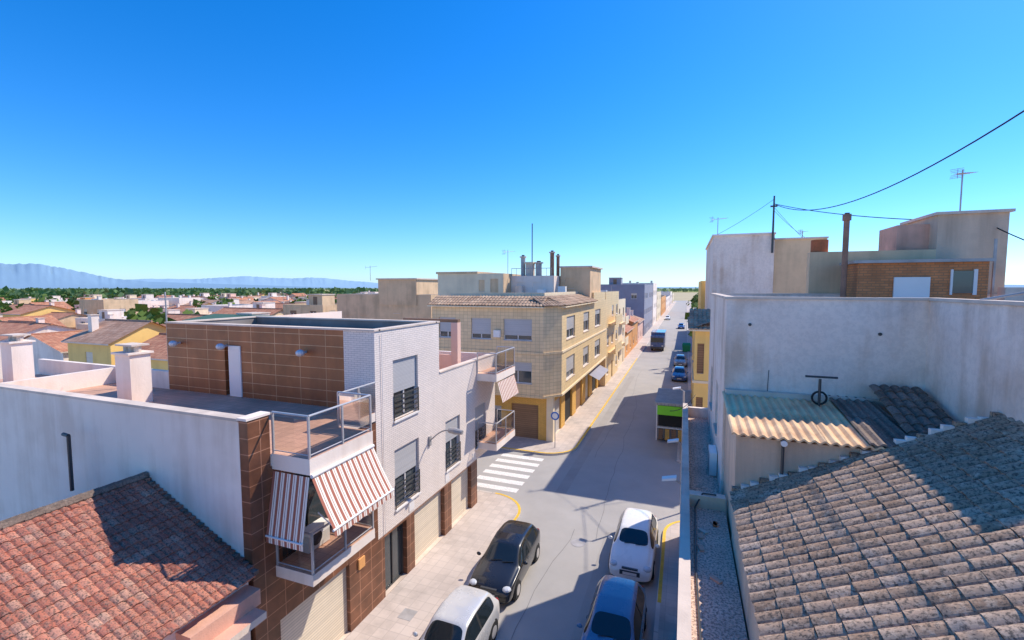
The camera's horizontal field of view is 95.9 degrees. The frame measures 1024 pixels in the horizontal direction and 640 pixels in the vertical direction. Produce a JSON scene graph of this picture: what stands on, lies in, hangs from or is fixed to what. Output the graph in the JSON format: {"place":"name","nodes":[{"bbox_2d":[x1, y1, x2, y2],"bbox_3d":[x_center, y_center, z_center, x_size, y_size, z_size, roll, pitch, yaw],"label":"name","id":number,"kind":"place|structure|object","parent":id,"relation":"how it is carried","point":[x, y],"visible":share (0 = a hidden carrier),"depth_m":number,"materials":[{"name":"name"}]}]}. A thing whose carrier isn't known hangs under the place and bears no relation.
{"place":"outdoors","nodes":[
{"label":"outdoors","id":0,"kind":"place"},
{"bbox_2d":[0,302,75,316],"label":"village house","id":1,"kind":"structure","parent":0,"point":[35,310],"depth_m":95.16,"materials":[{"name":"concrete"}]},
{"bbox_2d":[29,300,72,309],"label":"village house","id":2,"kind":"structure","parent":0,"point":[60,304],"depth_m":128.01,"materials":[{"name":"concrete"}]},
{"bbox_2d":[52,296,67,300],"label":"village house","id":3,"kind":"structure","parent":0,"point":[58,297],"depth_m":212.63,"materials":[{"name":"white paint"}]},
{"bbox_2d":[44,309,87,328],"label":"village house","id":4,"kind":"structure","parent":0,"point":[67,319],"depth_m":92.93,"materials":[{"name":"paint"}]},
{"bbox_2d":[68,297,94,304],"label":"village house","id":5,"kind":"structure","parent":0,"point":[86,298],"depth_m":164.24,"materials":[{"name":"paint"}]},
{"bbox_2d":[78,293,108,300],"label":"village house","id":6,"kind":"structure","parent":0,"point":[96,295],"depth_m":181.73,"materials":[{"name":"paint"}]},
{"bbox_2d":[79,296,137,316],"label":"village house","id":7,"kind":"structure","parent":0,"point":[91,306],"depth_m":108.50,"materials":[{"name":"paint"}]},
{"bbox_2d":[117,295,136,298],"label":"village house","id":8,"kind":"structure","parent":0,"point":[130,296],"depth_m":207.93,"materials":[{"name":"paint"}]},
{"bbox_2d":[130,294,157,299],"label":"village house","id":9,"kind":"structure","parent":0,"point":[147,296],"depth_m":185.65,"materials":[{"name":"white paint"}]},
{"bbox_2d":[138,300,168,307],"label":"village house","id":10,"kind":"structure","parent":0,"point":[150,303],"depth_m":143.80,"materials":[{"name":"white paint"}]},
{"bbox_2d":[0,263,331,287],"bbox_3d":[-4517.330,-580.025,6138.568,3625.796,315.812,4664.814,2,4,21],"label":"hills","id":11,"kind":"structure","parent":0,"point":[19,275],"depth_m":5685.50,"materials":[{"name":"blue"}]},
{"bbox_2d":[160,309,179,313],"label":"village house","id":12,"kind":"structure","parent":0,"point":[173,311],"depth_m":113.26,"materials":[{"name":"white paint"}]},
{"bbox_2d":[158,295,199,306],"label":"village house","id":13,"kind":"structure","parent":0,"point":[180,299],"depth_m":150.20,"materials":[{"name":"white paint"}]},
{"bbox_2d":[168,303,196,313],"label":"village house","id":14,"kind":"structure","parent":0,"point":[178,306],"depth_m":132.20,"materials":[{"name":"white paint"}]},
{"bbox_2d":[183,295,210,299],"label":"village house","id":15,"kind":"structure","parent":0,"point":[201,297],"depth_m":174.12,"materials":[{"name":"white paint"}]},
{"bbox_2d":[184,301,211,304],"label":"village house","id":16,"kind":"structure","parent":0,"point":[190,302],"depth_m":146.56,"materials":[{"name":"paint"}]},
{"bbox_2d":[200,293,217,299],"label":"village house","id":17,"kind":"structure","parent":0,"point":[204,294],"depth_m":224.17,"materials":[{"name":"white paint"}]},
{"bbox_2d":[200,299,220,303],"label":"village house","id":18,"kind":"structure","parent":0,"point":[211,301],"depth_m":168.20,"materials":[{"name":"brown paint"}]},
{"bbox_2d":[212,298,252,304],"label":"village house","id":19,"kind":"structure","parent":0,"point":[236,301],"depth_m":136.66,"materials":[{"name":"white paint"}]},
{"bbox_2d":[234,296,253,299],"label":"village house","id":20,"kind":"structure","parent":0,"point":[242,298],"depth_m":189.60,"materials":[{"name":"orange paint"}]},
{"bbox_2d":[261,293,285,297],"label":"village house","id":21,"kind":"structure","parent":0,"point":[272,295],"depth_m":244.64,"materials":[{"name":"white paint"}]},
{"bbox_2d":[262,295,293,301],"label":"village house","id":22,"kind":"structure","parent":0,"point":[285,299],"depth_m":176.58,"materials":[{"name":"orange paint"}]},
{"bbox_2d":[0,288,698,294],"bbox_3d":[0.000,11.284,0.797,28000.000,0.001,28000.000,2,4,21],"label":"ground","id":23,"kind":"structure","parent":0,"point":[354,288],"depth_m":4575.82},
{"bbox_2d":[0,304,34,312],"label":"village house","id":24,"kind":"structure","parent":23,"relation":"on","point":[12,306],"depth_m":112.35,"materials":[{"name":"brown paint"}]},
{"bbox_2d":[13,299,30,303],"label":"village house","id":25,"kind":"structure","parent":23,"relation":"on","point":[24,301],"depth_m":140.28,"materials":[{"name":"paint"}]},
{"bbox_2d":[8,320,53,324],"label":"village house","id":26,"kind":"structure","parent":23,"relation":"on","point":[22,321],"depth_m":72.70,"materials":[{"name":"concrete"}]},
{"bbox_2d":[0,315,66,326],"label":"village house","id":27,"kind":"structure","parent":23,"relation":"on","point":[52,319],"depth_m":84.15,"materials":[{"name":"white paint"}]},
{"bbox_2d":[0,318,79,378],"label":"village house","id":28,"kind":"structure","parent":23,"relation":"on","point":[40,325],"depth_m":56.78,"materials":[{"name":"orange paint"}]},
{"bbox_2d":[24,330,82,374],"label":"village house","id":29,"kind":"structure","parent":23,"relation":"on","point":[48,345],"depth_m":49.09,"materials":[{"name":"white paint"}]},
{"bbox_2d":[77,323,87,329],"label":"village house","id":30,"kind":"structure","parent":23,"relation":"on","point":[83,326],"depth_m":82.42,"materials":[{"name":"paint"}]},
{"bbox_2d":[75,309,126,328],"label":"village house","id":31,"kind":"structure","parent":23,"relation":"on","point":[111,314],"depth_m":91.70,"materials":[{"name":"white paint"}]},
{"bbox_2d":[61,314,165,364],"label":"village house","id":32,"kind":"structure","parent":23,"relation":"on","point":[95,341],"depth_m":45.24,"materials":[{"name":"paint"}]},
{"bbox_2d":[0,471,266,639],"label":"red roof house","id":33,"kind":"structure","parent":23,"relation":"on","point":[142,556],"depth_m":10.19,"materials":[{"name":"tile"}]},
{"bbox_2d":[142,333,167,369],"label":"village house","id":34,"kind":"structure","parent":23,"relation":"on","point":[157,345],"depth_m":42.19,"materials":[{"name":"tile"}]},
{"bbox_2d":[156,313,204,326],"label":"village house","id":35,"kind":"structure","parent":23,"relation":"on","point":[179,317],"depth_m":66.87,"materials":[{"name":"white paint"}]},
{"bbox_2d":[185,308,211,314],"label":"village house","id":36,"kind":"structure","parent":23,"relation":"on","point":[201,310],"depth_m":95.24,"materials":[{"name":"paint"}]},
{"bbox_2d":[201,302,252,311],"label":"village house","id":37,"kind":"structure","parent":23,"relation":"on","point":[213,308],"depth_m":114.78,"materials":[{"name":"white paint"}]},
{"bbox_2d":[219,293,235,298],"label":"village house","id":38,"kind":"structure","parent":23,"relation":"on","point":[231,295],"depth_m":219.83,"materials":[{"name":"paint"}]},
{"bbox_2d":[209,304,282,315],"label":"village house","id":39,"kind":"structure","parent":23,"relation":"on","point":[261,308],"depth_m":78.63,"materials":[{"name":"tile"}]},
{"bbox_2d":[239,300,253,303],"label":"village house","id":40,"kind":"structure","parent":23,"relation":"on","point":[245,301],"depth_m":146.88,"materials":[{"name":"white paint"}]},
{"bbox_2d":[236,312,270,314],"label":"village house","id":41,"kind":"structure","parent":23,"relation":"on","point":[256,313],"depth_m":63.14,"materials":[{"name":"white paint"}]},
{"bbox_2d":[182,314,276,320],"bbox_3d":[-37.026,0.415,60.836,12.000,2.000,4.500,2,4,21],"label":"terrace canopy","id":42,"kind":"object","parent":41,"relation":"attached to","point":[212,316],"visible":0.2,"depth_m":61.99,"materials":[{"name":"teal paint"}]},
{"bbox_2d":[0,311,514,639],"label":"white apartment building","id":43,"kind":"structure","parent":23,"relation":"on","point":[227,423],"depth_m":15.49,"materials":[{"name":"white paint"}]},
{"bbox_2d":[0,333,35,381],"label":"chimney","id":44,"kind":"object","parent":43,"relation":"on","point":[17,359],"visible":0.97,"depth_m":20.06,"materials":[{"name":"white paint"}]},
{"bbox_2d":[61,432,73,490],"bbox_3d":[-12.679,4.045,13.203,0.304,1.670,0.100,2,4,21],"label":"vent pipe","id":45,"kind":"object","parent":43,"relation":"attached to","point":[70,461],"visible":1,"depth_m":13.14,"materials":[{"name":"black metal"}]},
{"bbox_2d":[2,359,169,390],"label":"terrace wall","id":46,"kind":"structure","parent":43,"relation":"attached to","point":[68,375],"depth_m":19.92,"materials":[{"name":"white paint"}]},
{"bbox_2d":[157,292,172,369],"bbox_3d":[-15.153,0.869,20.336,1.000,4.200,0.070,2,4,21],"label":"antenna mast","id":47,"kind":"object","parent":46,"relation":"on","point":[165,296],"visible":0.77,"depth_m":20.23,"materials":[{"name":"metal"}]},
{"bbox_2d":[111,342,153,401],"bbox_3d":[-14.102,1.986,17.235,1.000,2.210,0.860,2,4,21],"label":"chimney","id":48,"kind":"object","parent":43,"relation":"on","point":[133,371],"visible":0.97,"depth_m":16.99,"materials":[{"name":"white paint"}]},
{"bbox_2d":[265,471,308,551],"bbox_3d":[-5.653,4.793,11.617,1.200,1.760,0.315,2,4,21],"label":"awning","id":49,"kind":"object","parent":43,"relation":"attached to","point":[287,511],"visible":1,"depth_m":11.61,"materials":[{"name":"multicoloured fabric"}]},
{"bbox_2d":[300,517,329,553],"bbox_3d":[-5.533,6.049,13.008,0.310,0.600,0.800,2,4,21],"label":"air conditioner","id":50,"kind":"object","parent":43,"relation":"on","point":[321,537],"visible":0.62,"depth_m":12.91,"materials":[{"name":"white paint"}]},
{"bbox_2d":[310,444,394,536],"bbox_3d":[-4.239,4.497,12.491,0.820,1.428,2.550,2,4,21],"label":"awning","id":51,"kind":"object","parent":43,"relation":"attached to","point":[352,489],"visible":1,"depth_m":12.33,"materials":[{"name":"fabric"}]},
{"bbox_2d":[428,428,462,445],"bbox_3d":[-2.739,4.832,19.044,1.565,0.878,0.280,2,4,21],"label":"street lamp","id":52,"kind":"object","parent":43,"relation":"attached to","point":[455,431],"visible":1,"depth_m":18.84,"materials":[{"name":"grey metal"}]},
{"bbox_2d":[498,375,518,401],"bbox_3d":[-0.171,3.589,24.415,0.280,1.000,2.400,2,4,21],"label":"awning","id":53,"kind":"object","parent":43,"relation":"attached to","point":[508,388],"visible":1,"depth_m":24.33,"materials":[{"name":"beige fabric"}]},
{"bbox_2d":[248,292,267,295],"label":"village house","id":54,"kind":"structure","parent":23,"relation":"on","point":[260,294],"depth_m":261.60,"materials":[{"name":"paint"}]},
{"bbox_2d":[252,302,274,307],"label":"village house","id":55,"kind":"structure","parent":23,"relation":"on","point":[267,305],"depth_m":92.07,"materials":[{"name":"white paint"}]},
{"bbox_2d":[250,301,279,303],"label":"village house","id":56,"kind":"structure","parent":23,"relation":"on","point":[266,301],"depth_m":144.41,"materials":[{"name":"concrete"}]},
{"bbox_2d":[275,303,294,307],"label":"village house","id":57,"kind":"structure","parent":23,"relation":"on","point":[278,305],"depth_m":123.52,"materials":[{"name":"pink paint"}]},
{"bbox_2d":[289,293,305,297],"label":"village house","id":58,"kind":"structure","parent":23,"relation":"on","point":[294,294],"depth_m":267.97,"materials":[{"name":"concrete"}]},
{"bbox_2d":[283,293,336,314],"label":"village house","id":59,"kind":"structure","parent":23,"relation":"on","point":[318,303],"depth_m":73.24,"materials":[{"name":"paint"}]},
{"bbox_2d":[0,285,697,298],"bbox_3d":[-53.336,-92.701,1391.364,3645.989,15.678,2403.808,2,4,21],"label":"distant trees","id":60,"kind":"object","parent":23,"relation":"on","point":[32,292],"visible":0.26,"depth_m":367.42,"materials":[{"name":"green plant"}]},
{"bbox_2d":[0,291,697,336],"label":"tree cluster","id":61,"kind":"object","parent":23,"relation":"on","point":[155,315],"visible":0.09,"depth_m":108.40,"materials":[{"name":"green plant"}]},
{"bbox_2d":[337,278,437,319],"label":"tan apartment building","id":62,"kind":"structure","parent":23,"relation":"on","point":[396,298],"depth_m":59.24,"materials":[{"name":"paint"}]},
{"bbox_2d":[427,250,607,441],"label":"beige apartment building","id":63,"kind":"structure","parent":23,"relation":"on","point":[551,328],"depth_m":34.69,"materials":[{"name":"tile"}]},
{"bbox_2d":[532,223,532,261],"bbox_3d":[2.002,-6.949,45.877,0.087,5.200,0.100,2,4,21],"label":"antenna mast","id":64,"kind":"object","parent":63,"relation":"on","point":[532,242],"visible":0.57,"depth_m":45.79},
{"bbox_2d":[601,290,621,384],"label":"beige townhouse","id":65,"kind":"structure","parent":23,"relation":"on","point":[613,321],"depth_m":56.30,"materials":[{"name":"paint"}]},
{"bbox_2d":[611,286,628,366],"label":"cream townhouse","id":66,"kind":"structure","parent":23,"relation":"on","point":[621,335],"depth_m":66.66,"materials":[{"name":"paint"}]},
{"bbox_2d":[601,277,652,335],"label":"slate apartment building","id":67,"kind":"structure","parent":23,"relation":"on","point":[637,296],"depth_m":107.60,"materials":[{"name":"paint"}]},
{"bbox_2d":[625,324,633,356],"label":"orange house","id":68,"kind":"structure","parent":23,"relation":"on","point":[628,332],"depth_m":77.71,"materials":[{"name":"concrete"}]},
{"bbox_2d":[625,308,639,348],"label":"orange house","id":69,"kind":"structure","parent":23,"relation":"on","point":[633,321],"depth_m":85.80,"materials":[{"name":"paint"}]},
{"bbox_2d":[625,310,644,343],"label":"pink house","id":70,"kind":"structure","parent":23,"relation":"on","point":[640,331],"depth_m":95.99,"materials":[{"name":"paint"}]},
{"bbox_2d":[623,281,656,325],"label":"white townhouse","id":71,"kind":"structure","parent":23,"relation":"on","point":[654,307],"depth_m":139.56,"materials":[{"name":"paint"}]},
{"bbox_2d":[656,291,660,320],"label":"cream townhouse","id":72,"kind":"structure","parent":23,"relation":"on","point":[658,313],"depth_m":162.90,"materials":[{"name":"paint"}]},
{"bbox_2d":[661,295,665,315],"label":"brick townhouse","id":73,"kind":"structure","parent":23,"relation":"on","point":[663,302],"depth_m":197.82,"materials":[{"name":"brick"}]},
{"bbox_2d":[661,290,671,304],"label":"white townhouse","id":74,"kind":"structure","parent":23,"relation":"on","point":[666,293],"depth_m":285.36,"materials":[{"name":"paint"}]},
{"bbox_2d":[665,295,669,310],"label":"white townhouse","id":75,"kind":"structure","parent":23,"relation":"on","point":[667,301],"depth_m":243.30,"materials":[{"name":"paint"}]},
{"bbox_2d":[698,281,705,308],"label":"ochre house","id":76,"kind":"structure","parent":23,"relation":"on","point":[701,297],"depth_m":43.01,"materials":[{"name":"paint"}]},
{"bbox_2d":[702,232,828,404],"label":"tan block building","id":77,"kind":"structure","parent":23,"relation":"on","point":[744,263],"depth_m":30.16,"materials":[{"name":"paint"}]},
{"bbox_2d":[722,384,952,540],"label":"corrugated shed","id":78,"kind":"structure","parent":23,"relation":"on","point":[767,433],"depth_m":9.70,"materials":[{"name":"tile"}]},
{"bbox_2d":[805,375,837,406],"bbox_3d":[7.265,1.676,10.875,0.650,0.724,0.060,2,4,21],"label":"antenna","id":79,"kind":"object","parent":78,"relation":"attached to","point":[819,392],"visible":1,"depth_m":10.87,"materials":[{"name":"black metal"}]},
{"bbox_2d":[708,208,1023,537],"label":"white wall building","id":80,"kind":"structure","parent":23,"relation":"on","point":[931,306],"depth_m":11.54,"materials":[{"name":"paint"}]},
{"bbox_2d":[950,168,975,210],"bbox_3d":[16.963,-4.789,17.423,1.206,1.700,0.504,-2,5,-29],"label":"tv antenna","id":81,"kind":"object","parent":80,"relation":"on","point":[961,174],"visible":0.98,"depth_m":17.35,"materials":[{"name":"grey metal"}]},
{"bbox_2d":[997,227,1023,239],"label":"power cable","id":82,"kind":"object","parent":80,"relation":"attached to","point":[1009,233],"visible":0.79,"depth_m":16.02,"materials":[{"name":"rubber"}]},
{"bbox_2d":[730,411,1023,639],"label":"tiled roof house","id":83,"kind":"structure","parent":23,"relation":"on","point":[915,538],"depth_m":6.37,"materials":[{"name":"grey tile"}]},
{"bbox_2d":[344,489,520,639],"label":"pavement","id":84,"kind":"structure","parent":0,"point":[437,575],"depth_m":18.02,"materials":[{"name":"beige tile"}]},
{"bbox_2d":[397,608,417,620],"bbox_3d":[-3.576,10.077,15.821,0.500,0.005,0.500,2,4,21],"label":"manhole cover","id":85,"kind":"object","parent":84,"relation":"on","point":[407,614],"visible":1,"depth_m":15.81,"materials":[{"name":"grey metal"}]},
{"bbox_2d":[0,0,1023,286],"label":"sky","id":86,"kind":"structure","parent":0,"point":[140,139],"materials":[{"name":"blue"}]},
{"bbox_2d":[126,276,1023,287],"bbox_3d":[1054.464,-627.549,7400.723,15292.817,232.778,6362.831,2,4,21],"label":"distant hills","id":87,"kind":"structure","parent":0,"point":[300,282],"depth_m":8653.10,"materials":[{"name":"blue"}]},
{"bbox_2d":[477,301,687,639],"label":"road","id":88,"kind":"structure","parent":0,"point":[604,475],"depth_m":25.28,"materials":[{"name":"grey asphalt"}]},
{"bbox_2d":[412,585,499,639],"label":"parked car","id":89,"kind":"object","parent":88,"relation":"on","point":[464,612],"visible":1,"depth_m":14.12,"materials":[{"name":"silver paint"}]},
{"bbox_2d":[469,520,539,603],"bbox_3d":[-0.174,9.339,18.289,2.090,1.504,4.140,1,4,20],"label":"parked car","id":90,"kind":"object","parent":88,"relation":"on","point":[510,555],"visible":0.98,"depth_m":17.54,"materials":[{"name":"black paint"}]},
{"bbox_2d":[477,453,543,492],"bbox_3d":[-0.183,9.312,28.518,2.900,0.004,5.400,2,4,21],"label":"road marking","id":91,"kind":"object","parent":88,"relation":"on","point":[502,488],"visible":0.91,"depth_m":28.27,"materials":[{"name":"white paint"}]},
{"bbox_2d":[571,539,584,546],"bbox_3d":[2.929,9.877,20.478,0.640,0.008,0.640,2,4,21],"label":"manhole cover","id":92,"kind":"object","parent":88,"relation":"on","point":[577,542],"visible":1,"depth_m":20.43,"materials":[{"name":"grey metal"}]},
{"bbox_2d":[577,575,646,639],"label":"parked car","id":93,"kind":"object","parent":88,"relation":"on","point":[618,610],"visible":1,"depth_m":14.35,"materials":[{"name":"blue paint"}]},
{"bbox_2d":[608,508,659,581],"bbox_3d":[5.188,9.275,19.477,2.050,1.464,4.140,2,4,21],"label":"parked car","id":94,"kind":"object","parent":88,"relation":"on","point":[635,545],"visible":1,"depth_m":18.58,"materials":[{"name":"white paint"}]},
{"bbox_2d":[650,329,665,350],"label":"parked truck","id":95,"kind":"object","parent":88,"relation":"on","point":[658,339],"visible":1,"depth_m":81.90,"materials":[{"name":"blue paint"}]},
{"bbox_2d":[673,387,684,500],"bbox_3d":[8.245,6.491,23.066,0.568,6.400,0.220,2,4,21],"label":"street lamp","id":96,"kind":"object","parent":88,"relation":"on","point":[674,388],"visible":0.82,"depth_m":22.83,"materials":[{"name":"metal"}]},
{"bbox_2d":[671,366,688,381],"bbox_3d":[20.642,6.604,56.946,2.070,1.514,4.040,2,4,21],"label":"parked car","id":97,"kind":"object","parent":88,"relation":"on","point":[679,373],"visible":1,"depth_m":55.86,"materials":[{"name":"blue paint"}]},
{"bbox_2d":[673,354,687,366],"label":"parked car","id":98,"kind":"object","parent":88,"relation":"on","point":[680,359],"visible":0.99,"depth_m":66.07,"materials":[{"name":"grey paint"}]},
{"bbox_2d":[678,323,684,328],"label":"parked car","id":99,"kind":"object","parent":88,"relation":"on","point":[681,325],"visible":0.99,"depth_m":126.05,"materials":[{"name":"blue paint"}]},
{"bbox_2d":[677,403,747,639],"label":"gravel roof annex","id":100,"kind":"object","parent":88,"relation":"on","point":[709,604],"visible":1,"depth_m":9.23,"materials":[{"name":"concrete"}]},
{"bbox_2d":[662,475,680,484],"bbox_3d":[4.428,4.419,12.791,0.531,0.219,0.220,2,4,21],"label":"street lamp","id":101,"kind":"object","parent":100,"relation":"attached to","point":[670,478],"visible":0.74,"depth_m":12.74,"materials":[{"name":"grey metal"}]},
{"bbox_2d":[667,438,681,444],"bbox_3d":[5.941,4.435,16.827,0.531,0.219,0.220,2,4,21],"label":"street lamp","id":102,"kind":"object","parent":100,"relation":"attached to","point":[673,440],"visible":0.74,"depth_m":16.78,"materials":[{"name":"metal"}]},
{"bbox_2d":[500,301,676,454],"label":"pavement","id":103,"kind":"structure","parent":0,"point":[570,435],"depth_m":39.17,"materials":[{"name":"beige concrete"}]},
{"bbox_2d":[551,411,558,423],"bbox_3d":[2.993,7.638,32.170,0.600,2.570,0.085,2,4,21],"label":"traffic sign","id":104,"kind":"object","parent":103,"relation":"on","point":[555,415],"visible":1,"depth_m":32.07,"materials":[{"name":"blue metal"}]},
{"bbox_2d":[653,521,679,639],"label":"pavement","id":105,"kind":"structure","parent":0,"point":[665,622],"depth_m":17.25,"materials":[{"name":"grey concrete"}]},
{"bbox_2d":[677,301,691,462],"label":"pavement","id":106,"kind":"structure","parent":0,"point":[689,339],"depth_m":67.09,"materials":[{"name":"beige concrete"}]},
{"bbox_2d":[655,388,690,441],"bbox_3d":[12.516,7.255,35.888,2.500,2.810,5.330,2,4,21],"label":"street kiosk","id":107,"kind":"object","parent":106,"relation":"on","point":[668,402],"visible":0.82,"depth_m":33.89,"materials":[{"name":"green paint"}]},
{"bbox_2d":[682,343,690,351],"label":"recycling bin","id":108,"kind":"object","parent":106,"relation":"on","point":[686,347],"visible":0.94,"depth_m":80.93,"materials":[{"name":"plastic"}]},
{"bbox_2d":[687,308,710,407],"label":"yellow house","id":109,"kind":"structure","parent":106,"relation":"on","point":[699,323],"depth_m":29.05,"materials":[{"name":"paint"}]},
{"bbox_2d":[672,292,697,300],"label":"dry field","id":110,"kind":"structure","parent":0,"point":[683,296],"depth_m":643.16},
{"bbox_2d":[770,196,777,252],"bbox_3d":[16.666,-6.093,29.488,0.400,3.600,0.140,2,4,21],"label":"utility pole","id":111,"kind":"object","parent":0,"point":[772,239],"visible":0.93,"depth_m":29.46,"materials":[{"name":"grey metal"}]},
{"bbox_2d":[776,204,910,219],"bbox_3d":[16.928,-5.492,23.114,0.036,2.937,12.824,0,4,-2],"label":"power cable","id":112,"kind":"object","parent":111,"relation":"attached to","point":[842,214],"visible":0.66,"depth_m":23.29,"materials":[{"name":"rubber"}]},
{"bbox_2d":[775,110,1023,210],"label":"power cable","id":113,"kind":"object","parent":111,"relation":"attached to","point":[1021,112],"visible":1,"depth_m":12.62,"materials":[{"name":"rubber"}]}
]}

